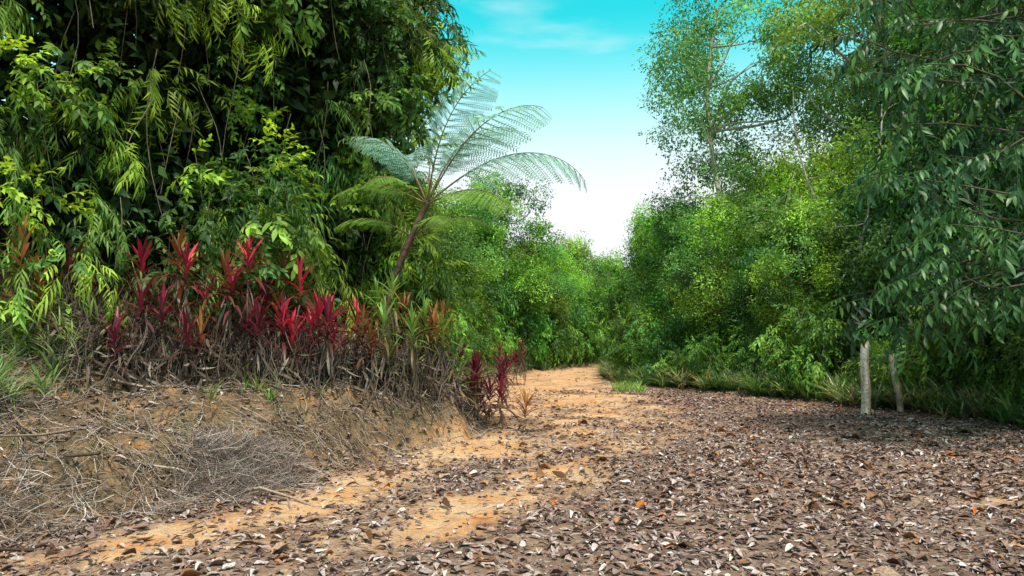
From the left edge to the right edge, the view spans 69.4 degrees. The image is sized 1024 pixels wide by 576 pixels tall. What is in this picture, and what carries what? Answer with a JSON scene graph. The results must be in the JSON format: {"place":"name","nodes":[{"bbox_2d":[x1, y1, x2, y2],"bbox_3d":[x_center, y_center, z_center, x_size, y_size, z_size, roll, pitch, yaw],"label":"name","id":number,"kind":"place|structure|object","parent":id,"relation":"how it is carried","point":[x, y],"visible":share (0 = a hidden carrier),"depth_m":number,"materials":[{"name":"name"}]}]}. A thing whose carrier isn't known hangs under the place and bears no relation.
{"place":"outdoors","nodes":[
{"label":"outdoors","id":0,"kind":"place"},
{"bbox_2d":[1,0,935,292],"label":"sky","id":1,"kind":"structure","parent":0,"point":[573,60],"materials":[{"name":"blue"}]},
{"bbox_2d":[0,224,1022,545],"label":"ground","id":2,"kind":"structure","parent":0,"point":[452,428],"depth_m":8.55,"materials":[{"name":"brown soil"}]},
{"bbox_2d":[0,213,70,354],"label":"cordyline plant","id":3,"kind":"object","parent":2,"relation":"on","point":[24,248],"visible":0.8,"depth_m":8.57,"materials":[{"name":"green plant"}]},
{"bbox_2d":[22,308,87,356],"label":"variegated plant","id":4,"kind":"object","parent":2,"relation":"on","point":[60,327],"visible":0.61,"depth_m":8.56,"materials":[{"name":"green plant"}]},
{"bbox_2d":[39,240,118,316],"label":"cordyline plant","id":5,"kind":"object","parent":2,"relation":"on","point":[71,262],"visible":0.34,"depth_m":9.36,"materials":[{"name":"red plant"}]},
{"bbox_2d":[83,270,168,386],"bbox_3d":[-4.709,0.607,9.031,0.863,1.736,1.372,0,-4,0],"label":"cordyline plant","id":6,"kind":"object","parent":2,"relation":"on","point":[141,293],"visible":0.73,"depth_m":8.95,"materials":[{"name":"red plant"}]},
{"bbox_2d":[114,234,175,322],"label":"cordyline plant","id":7,"kind":"object","parent":2,"relation":"on","point":[142,253],"visible":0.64,"depth_m":9.80,"materials":[{"name":"red plant"}]},
{"bbox_2d":[135,278,218,392],"bbox_3d":[-4.235,0.679,9.283,1.033,1.690,0.977,0,-4,0],"label":"cordyline plant","id":8,"kind":"object","parent":2,"relation":"on","point":[162,298],"visible":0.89,"depth_m":9.30,"materials":[{"name":"red plant"}]},
{"bbox_2d":[150,225,205,344],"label":"cordyline plant","id":9,"kind":"object","parent":2,"relation":"on","point":[181,243],"visible":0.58,"depth_m":9.91,"materials":[{"name":"red plant"}]},
{"bbox_2d":[156,236,231,366],"bbox_3d":[-4.182,0.239,9.817,0.876,1.739,1.471,0,-4,0],"label":"cordyline plant","id":10,"kind":"object","parent":2,"relation":"on","point":[186,258],"visible":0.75,"depth_m":9.54,"materials":[{"name":"red plant"}]},
{"bbox_2d":[165,299,229,390],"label":"cordyline plant","id":11,"kind":"object","parent":2,"relation":"on","point":[201,326],"visible":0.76,"depth_m":9.58,"materials":[{"name":"brown plant"}]},
{"bbox_2d":[189,247,248,374],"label":"cordyline plant","id":12,"kind":"object","parent":2,"relation":"on","point":[224,262],"visible":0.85,"depth_m":9.89,"materials":[{"name":"red plant"}]},
{"bbox_2d":[202,233,274,372],"bbox_3d":[-3.665,0.258,10.003,0.930,2.053,1.091,0,-4,0],"label":"cordyline plant","id":13,"kind":"object","parent":2,"relation":"on","point":[248,308],"visible":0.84,"depth_m":9.99,"materials":[{"name":"red plant"}]},
{"bbox_2d":[0,0,490,365],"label":"vine thicket","id":14,"kind":"object","parent":2,"relation":"on","point":[213,126],"visible":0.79,"depth_m":11.44,"materials":[{"name":"green plant"}]},
{"bbox_2d":[15,266,485,515],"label":"dead stems","id":15,"kind":"object","parent":2,"relation":"on","point":[152,345],"visible":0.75,"depth_m":9.69,"materials":[{"name":"brown plant"}]},
{"bbox_2d":[0,316,500,544],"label":"dry grass pile","id":16,"kind":"object","parent":2,"relation":"on","point":[245,442],"visible":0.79,"depth_m":7.70,"materials":[{"name":"brown plant"}]},
{"bbox_2d":[222,295,281,382],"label":"cordyline plant","id":17,"kind":"object","parent":2,"relation":"on","point":[261,317],"visible":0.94,"depth_m":9.90,"materials":[{"name":"red plant"}]},
{"bbox_2d":[223,255,284,349],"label":"cordyline plant","id":18,"kind":"object","parent":2,"relation":"on","point":[266,298],"visible":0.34,"depth_m":10.53,"materials":[{"name":"red plant"}]},
{"bbox_2d":[260,249,306,357],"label":"cordyline plant","id":19,"kind":"object","parent":2,"relation":"on","point":[283,265],"visible":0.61,"depth_m":10.71,"materials":[{"name":"red plant"}]},
{"bbox_2d":[263,255,325,386],"bbox_3d":[-3.102,0.537,10.513,0.860,2.080,1.076,-2,-5,30],"label":"cordyline plant","id":20,"kind":"object","parent":2,"relation":"on","point":[292,324],"visible":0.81,"depth_m":10.41,"materials":[{"name":"red plant"}]},
{"bbox_2d":[290,289,346,388],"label":"cordyline plant","id":21,"kind":"object","parent":2,"relation":"on","point":[319,307],"visible":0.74,"depth_m":10.37,"materials":[{"name":"red plant"}]},
{"bbox_2d":[306,291,353,387],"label":"cordyline plant","id":22,"kind":"object","parent":2,"relation":"on","point":[327,304],"visible":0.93,"depth_m":10.30,"materials":[{"name":"red plant"}]},
{"bbox_2d":[305,290,354,375],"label":"cordyline plant","id":23,"kind":"object","parent":2,"relation":"on","point":[336,315],"visible":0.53,"depth_m":10.48,"materials":[{"name":"red plant"}]},
{"bbox_2d":[333,295,386,390],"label":"cordyline plant","id":24,"kind":"object","parent":2,"relation":"on","point":[356,305],"visible":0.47,"depth_m":11.08,"materials":[{"name":"brown plant"}]},
{"bbox_2d":[337,297,390,393],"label":"cordyline plant","id":25,"kind":"object","parent":2,"relation":"on","point":[370,337],"visible":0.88,"depth_m":10.84,"materials":[{"name":"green plant"}]},
{"bbox_2d":[359,297,413,393],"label":"cordyline plant","id":26,"kind":"object","parent":2,"relation":"on","point":[383,317],"visible":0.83,"depth_m":11.01,"materials":[{"name":"green plant"}]},
{"bbox_2d":[363,262,414,357],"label":"cordyline plant","id":27,"kind":"object","parent":2,"relation":"on","point":[376,295],"visible":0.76,"depth_m":11.67,"materials":[{"name":"green plant"}]},
{"bbox_2d":[386,302,437,402],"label":"cordyline plant","id":28,"kind":"object","parent":2,"relation":"on","point":[412,325],"visible":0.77,"depth_m":11.15,"materials":[{"name":"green plant"}]},
{"bbox_2d":[386,290,452,390],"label":"cordyline plant","id":29,"kind":"object","parent":2,"relation":"on","point":[434,317],"visible":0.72,"depth_m":11.95,"materials":[{"name":"green plant"}]},
{"bbox_2d":[405,181,455,280],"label":"tropical tree","id":30,"kind":"object","parent":2,"relation":"on","point":[438,250],"visible":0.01,"depth_m":21.61,"materials":[{"name":"green plant"}]},
{"bbox_2d":[401,296,461,382],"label":"cordyline plant","id":31,"kind":"object","parent":2,"relation":"on","point":[424,314],"visible":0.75,"depth_m":11.88,"materials":[{"name":"green plant"}]},
{"bbox_2d":[406,299,463,377],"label":"cordyline plant","id":32,"kind":"object","parent":2,"relation":"on","point":[442,303],"visible":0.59,"depth_m":12.24,"materials":[{"name":"green plant"}]},
{"bbox_2d":[404,174,484,315],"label":"tropical tree","id":33,"kind":"object","parent":2,"relation":"on","point":[455,254],"visible":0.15,"depth_m":26.29,"materials":[{"name":"green plant"}]},
{"bbox_2d":[407,282,481,362],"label":"shrub","id":34,"kind":"object","parent":2,"relation":"on","point":[459,335],"visible":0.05,"depth_m":18.12,"materials":[{"name":"green plant"}]},
{"bbox_2d":[329,68,586,354],"bbox_3d":[-0.894,-0.939,12.604,4.379,5.210,2.912,-1,-4,19],"label":"tree fern","id":35,"kind":"object","parent":2,"relation":"on","point":[457,153],"visible":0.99,"depth_m":12.50,"materials":[{"name":"green plant"}]},
{"bbox_2d":[440,329,482,410],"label":"cordyline plant","id":36,"kind":"object","parent":2,"relation":"on","point":[454,345],"visible":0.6,"depth_m":12.23,"materials":[{"name":"brown plant"}]},
{"bbox_2d":[417,200,510,336],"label":"tropical tree","id":37,"kind":"object","parent":2,"relation":"on","point":[486,272],"visible":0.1,"depth_m":30.47,"materials":[{"name":"green plant"}]},
{"bbox_2d":[446,290,486,362],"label":"shrub","id":38,"kind":"object","parent":2,"relation":"on","point":[469,336],"visible":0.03,"depth_m":22.76,"materials":[{"name":"green plant"}]},
{"bbox_2d":[455,288,487,369],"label":"shrub","id":39,"kind":"object","parent":2,"relation":"on","point":[475,308],"visible":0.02,"depth_m":26.09,"materials":[{"name":"green plant"}]},
{"bbox_2d":[457,328,487,372],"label":"shrub","id":40,"kind":"object","parent":2,"relation":"on","point":[476,348],"visible":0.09,"depth_m":24.31,"materials":[{"name":"green plant"}]},
{"bbox_2d":[449,341,499,430],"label":"cordyline plant","id":41,"kind":"object","parent":2,"relation":"on","point":[476,368],"visible":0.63,"depth_m":12.89,"materials":[{"name":"red plant"}]},
{"bbox_2d":[470,316,495,364],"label":"shrub","id":42,"kind":"object","parent":2,"relation":"on","point":[484,355],"visible":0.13,"depth_m":30.34,"materials":[{"name":"green plant"}]},
{"bbox_2d":[461,347,507,421],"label":"cordyline plant","id":43,"kind":"object","parent":2,"relation":"on","point":[487,414],"visible":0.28,"depth_m":14.04,"materials":[{"name":"red plant"}]},
{"bbox_2d":[446,192,525,296],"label":"spire tree","id":44,"kind":"object","parent":2,"relation":"on","point":[506,241],"visible":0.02,"depth_m":36.86,"materials":[{"name":"green plant"}]},
{"bbox_2d":[464,354,519,429],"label":"cordyline plant","id":45,"kind":"object","parent":2,"relation":"on","point":[501,383],"visible":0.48,"depth_m":13.19,"materials":[{"name":"red plant"}]},
{"bbox_2d":[473,321,510,368],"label":"shrub","id":46,"kind":"object","parent":2,"relation":"on","point":[495,340],"visible":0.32,"depth_m":31.57,"materials":[{"name":"green plant"}]},
{"bbox_2d":[466,289,520,362],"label":"shrub","id":47,"kind":"object","parent":2,"relation":"on","point":[497,319],"visible":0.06,"depth_m":33.43,"materials":[{"name":"green plant"}]},
{"bbox_2d":[477,268,522,357],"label":"shrub","id":48,"kind":"object","parent":2,"relation":"on","point":[512,316],"visible":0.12,"depth_m":34.66,"materials":[{"name":"green plant"}]},
{"bbox_2d":[488,319,517,364],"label":"shrub","id":49,"kind":"object","parent":2,"relation":"on","point":[507,341],"visible":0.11,"depth_m":33.19,"materials":[{"name":"green plant"}]},
{"bbox_2d":[488,350,521,408],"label":"cordyline plant","id":50,"kind":"object","parent":2,"relation":"on","point":[505,364],"visible":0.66,"depth_m":16.84,"materials":[{"name":"red plant"}]},
{"bbox_2d":[0,285,1023,575],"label":"leaf litter","id":51,"kind":"object","parent":2,"relation":"on","point":[804,449],"visible":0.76,"depth_m":7.33,"materials":[{"name":"plant"}]},
{"bbox_2d":[0,305,1023,575],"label":"fallen twigs","id":52,"kind":"object","parent":2,"relation":"on","point":[44,435],"visible":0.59,"depth_m":7.54,"materials":[{"name":"brown wood"}]},
{"bbox_2d":[0,250,1023,428],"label":"grass","id":53,"kind":"structure","parent":2,"relation":"on","point":[936,400],"depth_m":15.68,"materials":[{"name":"green plant"}]},
{"bbox_2d":[457,164,568,331],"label":"spire tree","id":54,"kind":"object","parent":2,"relation":"on","point":[524,295],"visible":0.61,"depth_m":36.06,"materials":[{"name":"green plant"}]},
{"bbox_2d":[507,338,531,385],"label":"cordyline plant","id":55,"kind":"object","parent":2,"relation":"on","point":[522,359],"visible":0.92,"depth_m":25.62,"materials":[{"name":"red plant"}]},
{"bbox_2d":[502,314,539,371],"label":"shrub","id":56,"kind":"object","parent":2,"relation":"on","point":[526,350],"visible":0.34,"depth_m":35.35,"materials":[{"name":"green plant"}]},
{"bbox_2d":[506,386,542,433],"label":"cordyline plant","id":57,"kind":"object","parent":2,"relation":"on","point":[526,402],"visible":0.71,"depth_m":12.79,"materials":[{"name":"brown plant"}]},
{"bbox_2d":[507,301,552,368],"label":"shrub","id":58,"kind":"object","parent":2,"relation":"on","point":[533,332],"visible":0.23,"depth_m":36.89,"materials":[{"name":"green plant"}]},
{"bbox_2d":[507,294,557,364],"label":"shrub","id":59,"kind":"object","parent":2,"relation":"on","point":[534,338],"visible":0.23,"depth_m":36.65,"materials":[{"name":"green plant"}]},
{"bbox_2d":[500,233,573,333],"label":"tropical tree","id":60,"kind":"object","parent":2,"relation":"on","point":[555,301],"visible":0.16,"depth_m":40.09,"materials":[{"name":"green plant"}]},
{"bbox_2d":[537,309,571,368],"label":"shrub","id":61,"kind":"object","parent":2,"relation":"on","point":[555,343],"visible":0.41,"depth_m":39.13,"materials":[{"name":"green plant"}]},
{"bbox_2d":[524,245,598,361],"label":"tropical tree","id":62,"kind":"object","parent":2,"relation":"on","point":[571,277],"visible":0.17,"depth_m":44.83,"materials":[{"name":"green plant"}]},
{"bbox_2d":[544,297,582,367],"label":"shrub","id":63,"kind":"object","parent":2,"relation":"on","point":[569,356],"visible":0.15,"depth_m":41.63,"materials":[{"name":"green plant"}]},
{"bbox_2d":[554,287,593,366],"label":"shrub","id":64,"kind":"object","parent":2,"relation":"on","point":[577,322],"visible":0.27,"depth_m":42.34,"materials":[{"name":"green plant"}]},
{"bbox_2d":[552,231,614,330],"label":"tropical tree","id":65,"kind":"object","parent":2,"relation":"on","point":[583,260],"visible":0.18,"depth_m":55.86,"materials":[{"name":"green plant"}]},
{"bbox_2d":[572,301,609,364],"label":"shrub","id":66,"kind":"object","parent":2,"relation":"on","point":[591,338],"visible":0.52,"depth_m":43.60,"materials":[{"name":"green plant"}]},
{"bbox_2d":[574,253,647,329],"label":"tropical tree","id":67,"kind":"object","parent":2,"relation":"on","point":[594,292],"visible":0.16,"depth_m":49.17,"materials":[{"name":"green plant"}]},
{"bbox_2d":[594,283,638,355],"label":"shrub","id":68,"kind":"object","parent":2,"relation":"on","point":[612,307],"visible":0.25,"depth_m":46.05,"materials":[{"name":"green plant"}]},
{"bbox_2d":[597,202,669,326],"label":"spire tree","id":69,"kind":"object","parent":2,"relation":"on","point":[641,217],"visible":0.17,"depth_m":45.98,"materials":[{"name":"green plant"}]},
{"bbox_2d":[596,298,681,376],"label":"shrub","id":70,"kind":"object","parent":2,"relation":"on","point":[616,348],"visible":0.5,"depth_m":27.65,"materials":[{"name":"green plant"}]},
{"bbox_2d":[630,325,686,367],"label":"shrub","id":71,"kind":"object","parent":2,"relation":"on","point":[640,351],"visible":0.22,"depth_m":26.61,"materials":[{"name":"green plant"}]},
{"bbox_2d":[619,299,698,378],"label":"shrub","id":72,"kind":"object","parent":2,"relation":"on","point":[667,343],"visible":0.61,"depth_m":25.62,"materials":[{"name":"green plant"}]},
{"bbox_2d":[622,217,705,324],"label":"tropical tree","id":73,"kind":"object","parent":2,"relation":"on","point":[644,260],"visible":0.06,"depth_m":34.08,"materials":[{"name":"green plant"}]},
{"bbox_2d":[611,182,746,361],"bbox_3d":[7.135,-0.218,29.842,6.100,7.817,5.390,-2,-5,28],"label":"tropical tree","id":74,"kind":"object","parent":2,"relation":"on","point":[654,303],"visible":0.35,"depth_m":29.45,"materials":[{"name":"green plant"}]},
{"bbox_2d":[652,345,708,385],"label":"shrub","id":75,"kind":"object","parent":2,"relation":"on","point":[675,358],"visible":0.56,"depth_m":24.02,"materials":[{"name":"green plant"}]},
{"bbox_2d":[680,326,733,384],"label":"shrub","id":76,"kind":"object","parent":2,"relation":"on","point":[695,358],"visible":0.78,"depth_m":22.89,"materials":[{"name":"green plant"}]},
{"bbox_2d":[651,183,777,376],"bbox_3d":[7.189,-0.134,25.367,4.778,6.928,5.406,1,-4,-19],"label":"tropical tree","id":77,"kind":"object","parent":2,"relation":"on","point":[685,275],"visible":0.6,"depth_m":24.84,"materials":[{"name":"green plant"}]},
{"bbox_2d":[632,0,853,370],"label":"tall tree","id":78,"kind":"object","parent":2,"relation":"on","point":[705,70],"visible":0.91,"depth_m":28.12,"materials":[{"name":"green plant"}]},
{"bbox_2d":[724,315,777,378],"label":"shrub","id":79,"kind":"object","parent":2,"relation":"on","point":[732,368],"visible":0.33,"depth_m":22.08,"materials":[{"name":"green plant"}]},
{"bbox_2d":[728,319,787,389],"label":"shrub","id":80,"kind":"object","parent":2,"relation":"on","point":[753,359],"visible":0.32,"depth_m":21.64,"materials":[{"name":"green plant"}]},
{"bbox_2d":[687,163,828,363],"bbox_3d":[11.515,-0.762,33.730,7.378,9.518,7.439,-1,-4,11],"label":"tropical tree","id":81,"kind":"object","parent":2,"relation":"on","point":[740,188],"visible":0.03,"depth_m":32.48,"materials":[{"name":"green plant"}]},
{"bbox_2d":[685,141,864,373],"bbox_3d":[10.040,-0.719,26.938,7.032,10.004,6.363,1,-4,-18],"label":"tropical tree","id":82,"kind":"object","parent":2,"relation":"on","point":[774,179],"visible":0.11,"depth_m":27.19,"materials":[{"name":"green plant"}]},
{"bbox_2d":[717,233,838,345],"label":"tropical tree","id":83,"kind":"object","parent":2,"relation":"on","point":[742,310],"visible":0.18,"depth_m":23.21,"materials":[{"name":"green plant"}]},
{"bbox_2d":[770,330,842,375],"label":"shrub","id":84,"kind":"object","parent":2,"relation":"on","point":[817,358],"visible":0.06,"depth_m":20.29,"materials":[{"name":"green plant"}]},
{"bbox_2d":[749,289,871,396],"bbox_3d":[7.860,1.635,19.516,2.612,3.276,2.787,4,-6,-44],"label":"shrub","id":85,"kind":"object","parent":2,"relation":"on","point":[800,364],"visible":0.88,"depth_m":19.25,"materials":[{"name":"green plant"}]},
{"bbox_2d":[744,185,883,366],"bbox_3d":[8.732,0.015,21.972,4.028,6.016,4.535,0,-4,-7],"label":"tropical tree","id":86,"kind":"object","parent":2,"relation":"on","point":[777,266],"visible":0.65,"depth_m":21.23,"materials":[{"name":"green plant"}]},
{"bbox_2d":[727,127,910,378],"bbox_3d":[10.443,-0.721,23.455,6.680,9.503,6.045,1,-4,-14],"label":"tropical tree","id":87,"kind":"object","parent":2,"relation":"on","point":[822,166],"visible":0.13,"depth_m":23.80,"materials":[{"name":"green plant"}]},
{"bbox_2d":[763,0,932,341],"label":"tall tree","id":88,"kind":"object","parent":2,"relation":"on","point":[826,124],"visible":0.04,"depth_m":31.15,"materials":[{"name":"green plant"}]},
{"bbox_2d":[750,85,969,387],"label":"slender saplings","id":89,"kind":"object","parent":2,"relation":"on","point":[813,192],"visible":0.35,"depth_m":21.93,"materials":[{"name":"green plant"}]},
{"bbox_2d":[860,341,870,414],"bbox_3d":[7.409,1.958,15.505,0.227,1.710,0.212,0,-4,0],"label":"fence post","id":90,"kind":"object","parent":2,"relation":"on","point":[865,384],"visible":0.91,"depth_m":15.45,"materials":[{"name":"grey wood"}]},
{"bbox_2d":[840,345,912,387],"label":"shrub","id":91,"kind":"object","parent":2,"relation":"on","point":[853,367],"visible":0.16,"depth_m":17.96,"materials":[{"name":"green plant"}]},
{"bbox_2d":[848,313,922,395],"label":"shrub","id":92,"kind":"object","parent":2,"relation":"on","point":[876,351],"visible":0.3,"depth_m":17.24,"materials":[{"name":"green plant"}]},
{"bbox_2d":[747,0,1023,228],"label":"tall tree","id":93,"kind":"object","parent":2,"relation":"on","point":[849,93],"depth_m":25.49,"materials":[{"name":"green plant"}]},
{"bbox_2d":[889,353,904,412],"bbox_3d":[8.223,2.100,15.796,0.302,1.415,0.154,0,-4,0],"label":"fence post","id":94,"kind":"object","parent":2,"relation":"on","point":[897,390],"visible":0.66,"depth_m":15.75,"materials":[{"name":"grey wood"}]},
{"bbox_2d":[819,33,978,371],"bbox_3d":[12.488,-2.118,21.929,7.619,10.887,8.294,1,-4,-8],"label":"tropical tree","id":95,"kind":"object","parent":2,"relation":"on","point":[865,155],"visible":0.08,"depth_m":21.48,"materials":[{"name":"green plant"}]},
{"bbox_2d":[803,125,1007,377],"bbox_3d":[10.924,-0.586,19.027,5.384,7.106,5.618,0,-4,-3],"label":"tropical tree","id":96,"kind":"object","parent":2,"relation":"on","point":[864,275],"visible":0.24,"depth_m":19.22,"materials":[{"name":"green plant"}]},
{"bbox_2d":[797,0,1023,384],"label":"drooping leaf tree","id":97,"kind":"object","parent":2,"relation":"on","point":[968,169],"visible":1,"depth_m":11.34,"materials":[{"name":"green plant"}]},
{"bbox_2d":[872,0,993,113],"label":"tall tree","id":98,"kind":"object","parent":2,"relation":"on","point":[925,9],"visible":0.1,"depth_m":22.25,"materials":[{"name":"green plant"}]},
{"bbox_2d":[881,265,1010,397],"bbox_3d":[9.588,1.238,16.271,2.559,3.521,2.730,-3,-5,36],"label":"shrub","id":99,"kind":"object","parent":2,"relation":"on","point":[941,365],"visible":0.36,"depth_m":16.12,"materials":[{"name":"green plant"}]},
{"bbox_2d":[876,1,1023,370],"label":"tropical tree","id":100,"kind":"object","parent":2,"relation":"on","point":[902,197],"visible":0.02,"depth_m":18.20,"materials":[{"name":"green plant"}]},
{"bbox_2d":[903,86,1023,371],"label":"tropical tree","id":101,"kind":"object","parent":2,"relation":"on","point":[955,236],"visible":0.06,"depth_m":15.96,"materials":[{"name":"green plant"}]},
{"bbox_2d":[910,0,1023,224],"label":"tall dark tree","id":102,"kind":"object","parent":2,"relation":"on","point":[942,78],"visible":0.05,"depth_m":15.92,"materials":[{"name":"green plant"}]},
{"bbox_2d":[941,276,1023,396],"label":"shrub","id":103,"kind":"object","parent":2,"relation":"on","point":[982,376],"visible":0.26,"depth_m":15.11,"materials":[{"name":"green plant"}]},
{"bbox_2d":[973,320,1023,407],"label":"shrub","id":104,"kind":"object","parent":2,"relation":"on","point":[1014,376],"visible":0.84,"depth_m":14.11,"materials":[{"name":"green plant"}]},
{"bbox_2d":[0,366,1023,575],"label":"dirt path","id":105,"kind":"structure","parent":0,"point":[559,382],"depth_m":6.95,"materials":[{"name":"brown soil"}]},
{"bbox_2d":[22,394,1004,574],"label":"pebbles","id":106,"kind":"object","parent":105,"relation":"on","point":[529,571],"visible":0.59,"depth_m":7.32,"materials":[{"name":"grey stone"}]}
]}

